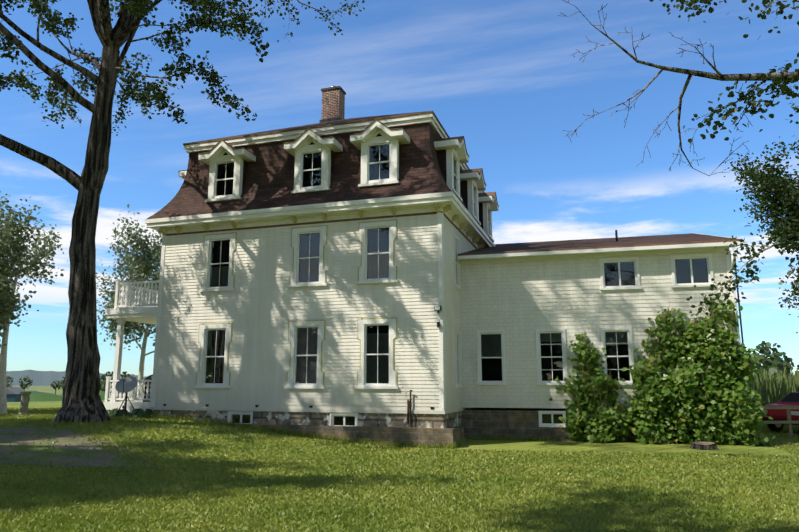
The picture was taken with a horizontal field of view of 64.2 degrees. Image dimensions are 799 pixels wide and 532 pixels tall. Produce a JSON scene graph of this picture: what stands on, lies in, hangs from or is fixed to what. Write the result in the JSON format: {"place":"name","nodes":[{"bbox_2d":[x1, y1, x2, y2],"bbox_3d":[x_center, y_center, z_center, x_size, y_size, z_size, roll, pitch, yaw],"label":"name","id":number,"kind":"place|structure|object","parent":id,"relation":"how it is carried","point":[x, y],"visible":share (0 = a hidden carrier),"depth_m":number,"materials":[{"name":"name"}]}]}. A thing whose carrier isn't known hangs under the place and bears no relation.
{"place":"outdoors","nodes":[
{"label":"outdoors","id":0,"kind":"place"},
{"bbox_2d":[6,370,146,385],"bbox_3d":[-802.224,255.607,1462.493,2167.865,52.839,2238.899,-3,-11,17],"label":"hills","id":1,"kind":"structure","parent":0,"point":[43,378],"depth_m":1433.53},
{"bbox_2d":[27,390,134,401],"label":"field","id":2,"kind":"structure","parent":0,"point":[36,396],"depth_m":119.07,"materials":[{"name":"green plant"}]},
{"bbox_2d":[0,386,798,531],"bbox_3d":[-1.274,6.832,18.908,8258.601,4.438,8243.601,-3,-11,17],"label":"terrain","id":3,"kind":"structure","parent":0,"point":[577,446],"depth_m":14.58,"materials":[{"name":"green plant"}]},
{"bbox_2d":[6,387,30,401],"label":"blue sheds","id":4,"kind":"object","parent":3,"relation":"on","point":[13,394],"visible":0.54,"depth_m":95.39,"materials":[{"name":"blue paint"}]},
{"bbox_2d":[18,392,30,414],"bbox_3d":[-14.960,5.479,25.393,0.400,0.910,0.410,-3,-11,17],"label":"stone pedestal","id":5,"kind":"object","parent":3,"relation":"on","point":[24,404],"visible":0.88,"depth_m":25.29,"materials":[{"name":"stone"}]},
{"bbox_2d":[0,191,67,413],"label":"silver poplar","id":6,"kind":"object","parent":3,"relation":"on","point":[11,237],"visible":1,"depth_m":26.39,"materials":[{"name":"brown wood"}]},
{"bbox_2d":[0,413,162,469],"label":"gravel drive","id":7,"kind":"structure","parent":3,"relation":"on","point":[37,452],"depth_m":13.53,"materials":[{"name":"grey gravel"}]},
{"bbox_2d":[115,376,137,416],"bbox_3d":[-9.244,4.421,21.459,0.803,1.381,0.743,-3,-11,17],"label":"satellite dish","id":8,"kind":"object","parent":3,"relation":"on","point":[126,385],"visible":0.96,"depth_m":21.51,"materials":[{"name":"grey metal"}]},
{"bbox_2d":[96,204,161,396],"bbox_3d":[-11.446,2.336,33.096,8.729,9.963,6.616,4,-11,-19],"label":"silver poplar","id":9,"kind":"object","parent":3,"relation":"on","point":[143,262],"visible":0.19,"depth_m":31.99,"materials":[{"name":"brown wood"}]},
{"bbox_2d":[103,279,158,416],"bbox_3d":[-8.359,3.663,25.964,2.460,5.270,7.560,-3,-11,17],"label":"side porch","id":10,"kind":"object","parent":3,"relation":"on","point":[123,312],"visible":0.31,"depth_m":22.82,"materials":[{"name":"white paint"}]},
{"bbox_2d":[107,408,155,417],"bbox_3d":[-9.239,4.970,21.583,2.409,0.367,1.255,-6,-12,30],"label":"hosta bed","id":11,"kind":"object","parent":3,"relation":"on","point":[138,412],"visible":0.88,"depth_m":21.22,"materials":[{"name":"green plant"}]},
{"bbox_2d":[0,0,364,423],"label":"poplar tree","id":12,"kind":"object","parent":3,"relation":"on","point":[82,402],"visible":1,"depth_m":19.34,"materials":[{"name":"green plant"}]},
{"bbox_2d":[145,86,498,446],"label":"house","id":13,"kind":"structure","parent":3,"relation":"on","point":[309,280],"depth_m":20.74,"materials":[{"name":"white wood"}]},
{"bbox_2d":[6,341,798,393],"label":"distant tree line","id":14,"kind":"object","parent":3,"relation":"on","point":[775,362],"visible":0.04,"depth_m":87.62,"materials":[{"name":"green plant"}]},
{"bbox_2d":[548,333,641,442],"bbox_3d":[5.926,3.630,19.419,2.736,3.494,1.216,-3,-11,15],"label":"bush","id":15,"kind":"object","parent":3,"relation":"on","point":[587,421],"visible":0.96,"depth_m":19.56,"materials":[{"name":"green plant"}]},
{"bbox_2d":[458,230,744,442],"bbox_3d":[7.594,2.824,25.174,8.750,8.933,11.250,-3,-11,15],"label":"house extension","id":16,"kind":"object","parent":3,"relation":"on","point":[529,311],"visible":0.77,"depth_m":20.57,"materials":[{"name":"white wood"}]},
{"bbox_2d":[558,0,798,319],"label":"tree","id":17,"kind":"object","parent":3,"relation":"on","point":[785,77],"visible":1,"depth_m":8.76,"materials":[{"name":"green plant"}]},
{"bbox_2d":[624,298,775,445],"bbox_3d":[8.631,3.035,18.659,3.951,4.364,1.475,-3,-11,15],"label":"climbing hydrangea","id":18,"kind":"object","parent":3,"relation":"on","point":[732,411],"visible":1,"depth_m":18.68,"materials":[{"name":"green plant"}]},
{"bbox_2d":[690,442,717,449],"bbox_3d":[8.146,4.819,17.007,0.698,0.200,0.672,-3,-11,17],"label":"tree stump","id":19,"kind":"object","parent":3,"relation":"on","point":[704,445],"visible":0.73,"depth_m":16.87,"materials":[{"name":"brown wood"}]},
{"bbox_2d":[723,132,798,332],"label":"poplar","id":20,"kind":"object","parent":3,"relation":"on","point":[785,192],"visible":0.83,"depth_m":30.72,"materials":[{"name":"green plant"}]},
{"bbox_2d":[748,367,798,424],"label":"reed bed","id":21,"kind":"object","parent":3,"relation":"on","point":[772,389],"visible":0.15,"depth_m":29.37,"materials":[{"name":"green plant"}]},
{"bbox_2d":[756,406,798,436],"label":"wooden fence","id":22,"kind":"object","parent":3,"relation":"on","point":[789,422],"visible":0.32,"depth_m":21.52,"materials":[{"name":"grey wood"}]},
{"bbox_2d":[759,392,798,430],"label":"red car","id":23,"kind":"object","parent":3,"relation":"on","point":[791,399],"visible":0.56,"depth_m":23.51,"materials":[{"name":"red paint"}]},
{"bbox_2d":[0,0,798,377],"label":"sky","id":24,"kind":"structure","parent":0,"point":[503,76],"materials":[{"name":"blue"}]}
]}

